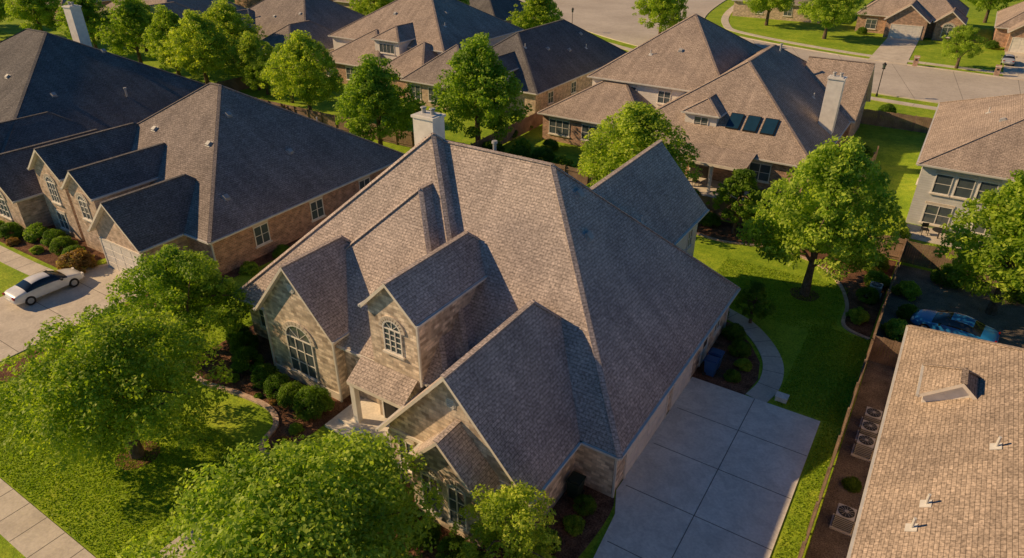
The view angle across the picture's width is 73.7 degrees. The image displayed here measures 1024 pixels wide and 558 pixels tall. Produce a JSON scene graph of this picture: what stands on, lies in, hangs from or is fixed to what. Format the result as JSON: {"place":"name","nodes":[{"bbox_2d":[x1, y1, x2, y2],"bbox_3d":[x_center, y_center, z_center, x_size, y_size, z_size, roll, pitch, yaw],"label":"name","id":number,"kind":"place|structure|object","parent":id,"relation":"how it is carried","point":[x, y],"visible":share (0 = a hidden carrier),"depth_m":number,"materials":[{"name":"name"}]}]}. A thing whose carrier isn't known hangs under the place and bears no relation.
{"place":"outdoors","nodes":[
{"label":"outdoors","id":0,"kind":"place"},
{"bbox_2d":[0,478,95,557],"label":"sidewalk","id":1,"kind":"structure","parent":0,"point":[28,529],"depth_m":29.29,"materials":[{"name":"concrete"}]},
{"bbox_2d":[0,264,146,361],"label":"driveway","id":2,"kind":"structure","parent":0,"point":[20,324],"depth_m":45.01,"materials":[{"name":"concrete"}]},
{"bbox_2d":[2,267,83,305],"bbox_3d":[-31.850,0.263,46.511,2.180,1.430,4.685,18,34,28],"label":"parked car","id":3,"kind":"object","parent":2,"relation":"on","point":[29,290],"visible":1,"depth_m":45.74,"materials":[{"name":"white paint"}]},
{"bbox_2d":[0,0,1023,557],"bbox_3d":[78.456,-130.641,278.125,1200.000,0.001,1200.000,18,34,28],"label":"ground","id":4,"kind":"structure","parent":0,"point":[236,418],"depth_m":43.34,"materials":[{"name":"green plant"}]},
{"bbox_2d":[0,245,53,275],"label":"garden path","id":5,"kind":"structure","parent":4,"relation":"on","point":[14,260],"depth_m":50.45,"materials":[{"name":"concrete"}]},
{"bbox_2d":[4,0,66,30],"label":"pear tree","id":6,"kind":"object","parent":4,"relation":"on","point":[35,12],"visible":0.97,"depth_m":118.55,"materials":[{"name":"green plant"}]},
{"bbox_2d":[0,225,104,267],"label":"garden bed","id":7,"kind":"object","parent":4,"relation":"on","point":[47,256],"visible":0.05,"depth_m":52.49,"materials":[{"name":"brown soil"}]},
{"bbox_2d":[56,248,98,272],"bbox_3d":[-31.579,-1.349,49.465,2.608,1.545,2.747,-23,37,-35],"label":"barberry shrub","id":8,"kind":"object","parent":4,"relation":"on","point":[75,258],"visible":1,"depth_m":49.01,"materials":[{"name":"brown plant"}]},
{"bbox_2d":[54,0,116,48],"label":"pear tree","id":9,"kind":"object","parent":4,"relation":"on","point":[91,16],"visible":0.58,"depth_m":110.98,"materials":[{"name":"green plant"}]},
{"bbox_2d":[0,304,232,474],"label":"oak tree","id":10,"kind":"object","parent":4,"relation":"on","point":[107,363],"visible":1,"depth_m":29.46,"materials":[{"name":"green plant"}]},
{"bbox_2d":[95,0,155,62],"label":"pear tree","id":11,"kind":"object","parent":4,"relation":"on","point":[135,19],"visible":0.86,"depth_m":101.41,"materials":[{"name":"green plant"}]},
{"bbox_2d":[0,237,301,383],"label":"garden bed","id":12,"kind":"object","parent":4,"relation":"on","point":[259,261],"visible":0.1,"depth_m":45.19,"materials":[{"name":"brown soil"}]},
{"bbox_2d":[139,4,181,75],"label":"pear tree","id":13,"kind":"object","parent":4,"relation":"on","point":[163,20],"visible":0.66,"depth_m":95.73,"materials":[{"name":"green plant"}]},
{"bbox_2d":[102,243,254,351],"bbox_3d":[-18.901,1.309,39.410,8.362,6.939,7.402,4,30,7],"label":"elm tree","id":14,"kind":"object","parent":4,"relation":"on","point":[173,280],"visible":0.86,"depth_m":37.99,"materials":[{"name":"green plant"}]},
{"bbox_2d":[0,155,387,274],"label":"walls","id":15,"kind":"structure","parent":4,"relation":"on","point":[234,251],"depth_m":52.17,"materials":[{"name":"red brick"}]},
{"bbox_2d":[99,236,142,279],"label":"garage doors","id":16,"kind":"structure","parent":15,"relation":"attached to","point":[118,257],"depth_m":48.49,"materials":[{"name":"paint"}]},
{"bbox_2d":[0,176,369,246],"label":"windows","id":17,"kind":"structure","parent":15,"relation":"attached to","point":[261,232],"depth_m":53.13,"materials":[{"name":"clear glass"}]},
{"bbox_2d":[0,84,403,252],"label":"roof","id":18,"kind":"structure","parent":15,"relation":"on","point":[261,173],"depth_m":53.11,"materials":[{"name":"grey"}]},
{"bbox_2d":[0,82,404,242],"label":"ridge caps","id":19,"kind":"object","parent":18,"relation":"attached to","point":[211,206],"visible":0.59,"depth_m":52.73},
{"bbox_2d":[12,163,392,253],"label":"gutters","id":20,"kind":"object","parent":18,"relation":"attached to","point":[219,239],"visible":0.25,"depth_m":50.57,"materials":[{"name":"paint"}]},
{"bbox_2d":[158,9,233,83],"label":"pear tree","id":21,"kind":"object","parent":4,"relation":"on","point":[194,42],"visible":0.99,"depth_m":91.07,"materials":[{"name":"green plant"}]},
{"bbox_2d":[202,0,266,62],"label":"pear tree","id":22,"kind":"object","parent":4,"relation":"on","point":[223,13],"visible":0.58,"depth_m":100.40,"materials":[{"name":"green plant"}]},
{"bbox_2d":[193,373,278,458],"bbox_3d":[-14.753,6.564,36.892,2.014,0.140,10.874,-26,38,-37],"label":"brick edging","id":23,"kind":"object","parent":4,"relation":"on","point":[270,409],"visible":0.64,"depth_m":36.50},
{"bbox_2d":[221,30,274,89],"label":"pear tree","id":24,"kind":"object","parent":4,"relation":"on","point":[249,43],"visible":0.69,"depth_m":91.06,"materials":[{"name":"green plant"}]},
{"bbox_2d":[240,56,269,94],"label":"oak tree","id":25,"kind":"object","parent":4,"relation":"on","point":[257,64],"visible":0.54,"depth_m":89.81,"materials":[{"name":"green plant"}]},
{"bbox_2d":[189,325,351,452],"bbox_3d":[-13.899,5.770,38.364,11.729,0.001,5.969,24,38,36],"label":"garden bed","id":26,"kind":"object","parent":4,"relation":"on","point":[286,417],"visible":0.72,"depth_m":37.61,"materials":[{"name":"brown soil"}]},
{"bbox_2d":[229,330,258,353],"bbox_3d":[-16.006,3.692,40.640,1.793,1.364,1.821,-7,30,-12],"label":"boxwood shrub","id":27,"kind":"object","parent":26,"relation":"on","point":[240,339],"visible":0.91,"depth_m":40.30,"materials":[{"name":"green plant"}]},
{"bbox_2d":[230,346,264,373],"bbox_3d":[-15.261,4.530,39.083,1.922,1.440,1.892,-1,30,-1],"label":"boxwood shrub","id":28,"kind":"object","parent":26,"relation":"on","point":[241,358],"visible":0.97,"depth_m":38.74,"materials":[{"name":"green plant"}]},
{"bbox_2d":[276,380,305,409],"bbox_3d":[-11.798,6.069,36.546,1.693,1.288,1.720,-11,31,-18],"label":"boxwood shrub","id":29,"kind":"object","parent":26,"relation":"on","point":[287,391],"visible":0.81,"depth_m":36.16,"materials":[{"name":"green plant"}]},
{"bbox_2d":[292,385,334,421],"bbox_3d":[-10.465,6.311,35.703,2.226,1.667,2.191,-24,37,-35],"label":"boxwood shrub","id":30,"kind":"object","parent":26,"relation":"on","point":[304,397],"visible":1,"depth_m":35.25,"materials":[{"name":"green plant"}]},
{"bbox_2d":[115,427,444,557],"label":"oak tree","id":31,"kind":"object","parent":4,"relation":"on","point":[297,503],"visible":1,"depth_m":23.24,"materials":[{"name":"green plant"}]},
{"bbox_2d":[258,29,344,109],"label":"pear tree","id":32,"kind":"object","parent":4,"relation":"on","point":[302,51],"visible":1,"depth_m":78.13,"materials":[{"name":"green plant"}]},
{"bbox_2d":[325,397,389,449],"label":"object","id":33,"kind":"structure","parent":4,"relation":"on","point":[373,418],"depth_m":35.13,"materials":[{"name":"concrete"}]},
{"bbox_2d":[255,97,477,147],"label":"wooden fence","id":34,"kind":"object","parent":4,"relation":"on","point":[330,120],"visible":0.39,"depth_m":77.93,"materials":[{"name":"brown wood"}]},
{"bbox_2d":[333,53,425,144],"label":"pear tree","id":35,"kind":"object","parent":4,"relation":"on","point":[373,87],"visible":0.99,"depth_m":66.38,"materials":[{"name":"green plant"}]},
{"bbox_2d":[323,33,513,97],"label":"walls","id":36,"kind":"structure","parent":4,"relation":"on","point":[401,48],"depth_m":96.21,"materials":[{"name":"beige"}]},
{"bbox_2d":[328,0,521,77],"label":"roof","id":37,"kind":"structure","parent":36,"relation":"on","point":[461,21],"depth_m":97.00,"materials":[{"name":"brown"}]},
{"bbox_2d":[431,32,532,141],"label":"pear tree","id":38,"kind":"object","parent":4,"relation":"on","point":[479,76],"visible":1,"depth_m":65.71,"materials":[{"name":"green plant"}]},
{"bbox_2d":[355,476,613,557],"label":"garden bed","id":39,"kind":"object","parent":4,"relation":"on","point":[573,547],"visible":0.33,"depth_m":29.58,"materials":[{"name":"brown soil"}]},
{"bbox_2d":[445,479,561,557],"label":"young tree","id":40,"kind":"object","parent":39,"relation":"on","point":[497,504],"visible":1,"depth_m":25.32,"materials":[{"name":"green plant"}]},
{"bbox_2d":[249,224,725,546],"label":"walls","id":41,"kind":"structure","parent":4,"relation":"on","point":[430,414],"depth_m":31.81,"materials":[{"name":"stone"}]},
{"bbox_2d":[258,228,720,530],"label":"windows","id":42,"kind":"structure","parent":41,"relation":"attached to","point":[301,353],"depth_m":32.38,"materials":[{"name":"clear glass"}]},
{"bbox_2d":[241,136,738,505],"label":"roof","id":43,"kind":"structure","parent":41,"relation":"on","point":[524,388],"depth_m":34.20,"materials":[{"name":"tile"}]},
{"bbox_2d":[411,106,445,144],"bbox_3d":[-4.978,-8.031,41.553,1.660,4.860,1.260,18,34,28],"label":"chimney","id":44,"kind":"object","parent":43,"relation":"on","point":[426,123],"visible":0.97,"depth_m":40.49,"materials":[{"name":"white paint"}]},
{"bbox_2d":[233,209,740,506],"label":"gutters","id":45,"kind":"object","parent":43,"relation":"attached to","point":[571,454],"visible":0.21,"depth_m":32.23,"materials":[{"name":"paint"}]},
{"bbox_2d":[236,132,739,457],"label":"ridge caps","id":46,"kind":"object","parent":43,"relation":"attached to","point":[445,374],"visible":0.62,"depth_m":34.26,"materials":[{"name":"tile"}]},
{"bbox_2d":[260,244,720,534],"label":"sills","id":47,"kind":"structure","parent":41,"relation":"attached to","point":[382,319],"depth_m":31.47,"materials":[{"name":"stone"}]},
{"bbox_2d":[263,307,728,545],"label":"downspouts","id":48,"kind":"object","parent":41,"relation":"attached to","point":[420,375],"visible":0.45,"depth_m":35.12,"materials":[{"name":"paint"}]},
{"bbox_2d":[623,358,693,478],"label":"garage doors","id":49,"kind":"structure","parent":41,"relation":"attached to","point":[644,438],"depth_m":34.24,"materials":[{"name":"paint"}]},
{"bbox_2d":[405,71,593,115],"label":"walls","id":50,"kind":"structure","parent":4,"relation":"on","point":[539,102],"depth_m":86.22,"materials":[{"name":"beige brick"}]},
{"bbox_2d":[402,20,626,95],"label":"roof","id":51,"kind":"structure","parent":50,"relation":"on","point":[557,63],"depth_m":87.67,"materials":[{"name":"grey"}]},
{"bbox_2d":[470,107,544,146],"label":"wooden fence","id":52,"kind":"object","parent":4,"relation":"on","point":[526,123],"visible":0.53,"depth_m":76.23,"materials":[{"name":"brown wood"}]},
{"bbox_2d":[506,0,562,29],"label":"pear tree","id":53,"kind":"object","parent":4,"relation":"on","point":[540,11],"visible":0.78,"depth_m":112.40,"materials":[{"name":"green plant"}]},
{"bbox_2d":[577,101,702,187],"bbox_3d":[10.499,-10.403,57.402,10.818,9.487,12.514,-7,30,-11],"label":"pear tree","id":54,"kind":"object","parent":4,"relation":"on","point":[636,127],"visible":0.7,"depth_m":54.68,"materials":[{"name":"green plant"}]},
{"bbox_2d":[631,0,688,33],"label":"pear tree","id":55,"kind":"object","parent":4,"relation":"on","point":[665,10],"visible":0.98,"depth_m":118.61,"materials":[{"name":"green plant"}]},
{"bbox_2d":[481,147,907,261],"bbox_3d":[12.899,-7.202,59.285,38.100,1.880,0.147,18,34,28],"label":"wooden fence","id":56,"kind":"object","parent":4,"relation":"on","point":[585,180],"visible":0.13,"depth_m":56.97,"materials":[{"name":"brown wood"}]},
{"bbox_2d":[542,79,867,194],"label":"walls","id":57,"kind":"structure","parent":4,"relation":"on","point":[650,95],"depth_m":72.60,"materials":[{"name":"brown brick"}]},
{"bbox_2d":[549,86,771,182],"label":"windows","id":58,"kind":"structure","parent":57,"relation":"attached to","point":[562,128],"depth_m":72.08,"materials":[{"name":"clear glass"}]},
{"bbox_2d":[539,15,874,170],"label":"roof","id":59,"kind":"structure","parent":57,"relation":"on","point":[793,83],"depth_m":71.00,"materials":[{"name":"brown"}]},
{"bbox_2d":[537,76,870,166],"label":"gutters","id":60,"kind":"object","parent":59,"relation":"attached to","point":[683,112],"visible":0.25,"depth_m":70.98,"materials":[{"name":"paint"}]},
{"bbox_2d":[538,13,874,157],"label":"ridge caps","id":61,"kind":"object","parent":59,"relation":"attached to","point":[762,83],"visible":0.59,"depth_m":70.80,"materials":[{"name":"brown"}]},
{"bbox_2d":[648,43,815,135],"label":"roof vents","id":62,"kind":"object","parent":59,"relation":"on","point":[752,123],"visible":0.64,"depth_m":63.56,"materials":[{"name":"black glass"}]},
{"bbox_2d":[818,72,847,134],"bbox_3d":[30.663,-16.285,65.866,1.560,7.160,1.360,18,34,28],"label":"chimney","id":63,"kind":"object","parent":59,"relation":"on","point":[831,101],"visible":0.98,"depth_m":64.95,"materials":[{"name":"white paint"}]},
{"bbox_2d":[692,321,759,394],"bbox_3d":[12.295,3.889,41.680,4.462,0.010,10.036,-1,30,-2],"label":"garden bed","id":64,"kind":"object","parent":4,"relation":"on","point":[746,383],"visible":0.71,"depth_m":39.18,"materials":[{"name":"brown soil"}]},
{"bbox_2d":[731,280,776,322],"bbox_3d":[15.231,1.478,42.929,2.639,3.079,2.792,2,30,4],"label":"laurel tree","id":65,"kind":"object","parent":4,"relation":"on","point":[755,290],"visible":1,"depth_m":42.36,"materials":[{"name":"green plant"}]},
{"bbox_2d":[743,0,794,25],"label":"pear tree","id":66,"kind":"object","parent":4,"relation":"on","point":[761,6],"visible":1,"depth_m":135.75,"materials":[{"name":"green plant"}]},
{"bbox_2d":[696,232,869,339],"bbox_3d":[13.778,-3.601,54.797,7.181,0.120,33.079,-23,37,-35],"label":"brick edging","id":67,"kind":"object","parent":4,"relation":"on","point":[840,285],"visible":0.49,"depth_m":46.84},
{"bbox_2d":[697,221,896,336],"bbox_3d":[11.981,-3.044,53.854,31.800,0.001,12.200,18,34,28],"label":"garden bed","id":68,"kind":"object","parent":4,"relation":"on","point":[853,282],"visible":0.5,"depth_m":48.44,"materials":[{"name":"brown soil"}]},
{"bbox_2d":[706,168,771,233],"bbox_3d":[17.972,-6.165,53.906,4.799,5.599,5.076,2,30,4],"label":"laurel tree","id":69,"kind":"object","parent":68,"relation":"on","point":[745,179],"visible":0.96,"depth_m":52.94,"materials":[{"name":"green plant"}]},
{"bbox_2d":[584,0,1023,103],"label":"kerb","id":70,"kind":"structure","parent":4,"relation":"on","point":[841,55],"depth_m":109.89,"materials":[{"name":"concrete"}]},
{"bbox_2d":[736,135,903,296],"bbox_3d":[19.690,-3.775,43.872,10.538,11.385,9.109,-25,38,-37],"label":"pear tree","id":71,"kind":"object","parent":4,"relation":"on","point":[834,170],"visible":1,"depth_m":41.86,"materials":[{"name":"green plant"}]},
{"bbox_2d":[798,0,867,38],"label":"pear tree","id":72,"kind":"object","parent":4,"relation":"on","point":[826,11],"visible":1,"depth_m":122.69,"materials":[{"name":"green plant"}]},
{"bbox_2d":[798,238,906,557],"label":"wooden fence","id":73,"kind":"object","parent":4,"relation":"on","point":[812,520],"visible":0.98,"depth_m":33.58,"materials":[{"name":"brown wood"}]},
{"bbox_2d":[860,109,932,132],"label":"wooden fence","id":74,"kind":"object","parent":4,"relation":"on","point":[869,116],"visible":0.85,"depth_m":78.61,"materials":[{"name":"brown wood"}]},
{"bbox_2d":[855,6,962,40],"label":"walls","id":75,"kind":"structure","parent":4,"relation":"on","point":[910,15],"depth_m":125.69,"materials":[{"name":"red brick"}]},
{"bbox_2d":[888,24,922,39],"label":"garage doors","id":76,"kind":"structure","parent":75,"relation":"attached to","point":[913,32],"depth_m":126.42,"materials":[{"name":"paint"}]},
{"bbox_2d":[858,0,968,24],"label":"roof","id":77,"kind":"structure","parent":75,"relation":"on","point":[928,11],"depth_m":128.16,"materials":[{"name":"brown"}]},
{"bbox_2d":[806,264,1023,557],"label":"side yard","id":78,"kind":"structure","parent":4,"relation":"attached to","point":[1007,321],"depth_m":38.86,"materials":[{"name":"soil"}]},
{"bbox_2d":[829,503,856,536],"bbox_3d":[14.341,10.331,29.464,0.900,0.900,0.900,18,34,28],"label":"air conditioner unit","id":79,"kind":"object","parent":78,"relation":"on","point":[843,519],"visible":1,"depth_m":29.23,"materials":[{"name":"metal"}]},
{"bbox_2d":[851,433,875,461],"bbox_3d":[17.158,8.169,33.263,0.900,0.900,0.900,18,34,28],"label":"air conditioner unit","id":80,"kind":"object","parent":78,"relation":"on","point":[863,448],"visible":1,"depth_m":33.03,"materials":[{"name":"metal"}]},
{"bbox_2d":[868,333,901,367],"bbox_3d":[21.739,4.228,39.199,2.200,1.880,0.147,18,34,28],"label":"wooden fence","id":81,"kind":"object","parent":78,"relation":"on","point":[886,343],"visible":0.57,"depth_m":39.28,"materials":[{"name":"brown wood"}]},
{"bbox_2d":[910,308,1000,342],"bbox_3d":[27.263,2.849,42.047,4.685,1.430,2.180,23,37,35],"label":"parked car","id":82,"kind":"object","parent":78,"relation":"on","point":[948,321],"visible":0.77,"depth_m":41.50,"materials":[{"name":"blue paint"}]},
{"bbox_2d":[899,223,978,249],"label":"patio","id":83,"kind":"structure","parent":4,"relation":"on","point":[915,232],"depth_m":54.56,"materials":[{"name":"concrete"}]},
{"bbox_2d":[921,387,970,401],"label":"walls","id":84,"kind":"structure","parent":4,"relation":"on","point":[959,393],"depth_m":30.04,"materials":[{"name":"beige paint"}]},
{"bbox_2d":[850,326,1023,557],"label":"roof","id":85,"kind":"structure","parent":84,"relation":"on","point":[956,468],"depth_m":26.76,"materials":[{"name":"beige"}]},
{"bbox_2d":[847,325,924,557],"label":"gutters","id":86,"kind":"object","parent":85,"relation":"attached to","point":[874,456],"visible":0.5,"depth_m":29.83,"materials":[{"name":"paint"}]},
{"bbox_2d":[907,325,1023,384],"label":"ridge caps","id":87,"kind":"object","parent":85,"relation":"attached to","point":[964,375],"visible":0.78,"depth_m":31.73,"materials":[{"name":"beige"}]},
{"bbox_2d":[901,239,1019,283],"bbox_3d":[34.701,-0.172,46.931,14.051,1.880,0.147,18,34,29],"label":"wooden fence","id":88,"kind":"object","parent":4,"relation":"on","point":[920,256],"visible":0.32,"depth_m":49.60,"materials":[{"name":"brown wood"}]},
{"bbox_2d":[941,24,988,68],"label":"young tree","id":89,"kind":"object","parent":4,"relation":"on","point":[961,47],"visible":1,"depth_m":103.70,"materials":[{"name":"green plant"}]},
{"bbox_2d":[933,169,1023,315],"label":"pear tree","id":90,"kind":"object","parent":4,"relation":"on","point":[1003,246],"visible":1,"depth_m":41.24,"materials":[{"name":"green plant"}]},
{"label":"walls","id":91,"kind":"object","parent":4,"relation":"on","visible":0},
{"bbox_2d":[0,29,203,152],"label":"roof","id":92,"kind":"structure","parent":91,"relation":"on","point":[86,84],"depth_m":69.28,"materials":[{"name":"grey"}]},
{"bbox_2d":[61,1,91,46],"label":"chimney","id":93,"kind":"object","parent":92,"relation":"on","point":[76,22],"visible":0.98,"depth_m":77.27,"materials":[{"name":"white paint"}]},
{"bbox_2d":[0,28,205,152],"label":"ridge caps","id":94,"kind":"object","parent":92,"relation":"on","point":[15,118],"visible":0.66,"depth_m":67.09,"materials":[{"name":"grey"}]},
{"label":"walls","id":95,"kind":"object","parent":4,"relation":"on","visible":0},
{"bbox_2d":[210,0,363,51],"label":"roof","id":96,"kind":"structure","parent":95,"relation":"on","point":[332,15],"depth_m":109.18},
{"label":"walls","id":97,"kind":"object","parent":4,"relation":"on","visible":0},
{"bbox_2d":[95,0,245,23],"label":"roof","id":98,"kind":"structure","parent":97,"relation":"on","point":[195,5],"depth_m":128.45,"materials":[{"name":"brown"}]},
{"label":"walls","id":99,"kind":"object","parent":4,"relation":"on","visible":0},
{"bbox_2d":[469,0,526,19],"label":"roof","id":100,"kind":"structure","parent":99,"relation":"on","point":[502,9],"depth_m":127.86,"materials":[{"name":"grey"}]},
{"bbox_2d":[594,377,819,557],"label":"driveway","id":101,"kind":"structure","parent":0,"point":[642,525],"depth_m":31.89,"materials":[{"name":"concrete"}]},
{"bbox_2d":[727,308,783,402],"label":"garden path","id":102,"kind":"structure","parent":0,"point":[766,388],"depth_m":39.95,"materials":[{"name":"concrete"}]},
{"bbox_2d":[520,0,1023,101],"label":"street","id":103,"kind":"structure","parent":0,"point":[616,19],"depth_m":108.34,"materials":[{"name":"concrete"}]},
{"bbox_2d":[732,1,822,22],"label":"walls","id":104,"kind":"structure","parent":0,"point":[740,9],"depth_m":146.35,"materials":[{"name":"beige brick"}]},
{"bbox_2d":[609,5,1023,109],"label":"sidewalk","id":105,"kind":"structure","parent":0,"point":[725,19],"depth_m":113.95,"materials":[{"name":"concrete"}]},
{"bbox_2d":[867,37,918,65],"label":"driveway","id":106,"kind":"structure","parent":0,"point":[899,48],"depth_m":117.62,"materials":[{"name":"concrete"}]},
{"bbox_2d":[906,167,1007,239],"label":"walls","id":107,"kind":"structure","parent":0,"point":[921,196],"depth_m":54.70,"materials":[{"name":"grey paint"}]},
{"bbox_2d":[917,169,999,234],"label":"windows","id":108,"kind":"structure","parent":107,"relation":"attached to","point":[937,214],"depth_m":54.07,"materials":[{"name":"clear glass"}]},
{"bbox_2d":[917,94,1023,180],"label":"roof","id":109,"kind":"structure","parent":107,"relation":"on","point":[999,153],"depth_m":54.98,"materials":[{"name":"brown"}]},
{"bbox_2d":[993,26,1023,51],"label":"walls","id":110,"kind":"structure","parent":0,"point":[1003,37],"depth_m":119.04,"materials":[{"name":"red brick"}]},
{"bbox_2d":[995,2,1023,32],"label":"roof","id":111,"kind":"structure","parent":110,"relation":"on","point":[1014,23],"depth_m":120.43,"materials":[{"name":"brown"}]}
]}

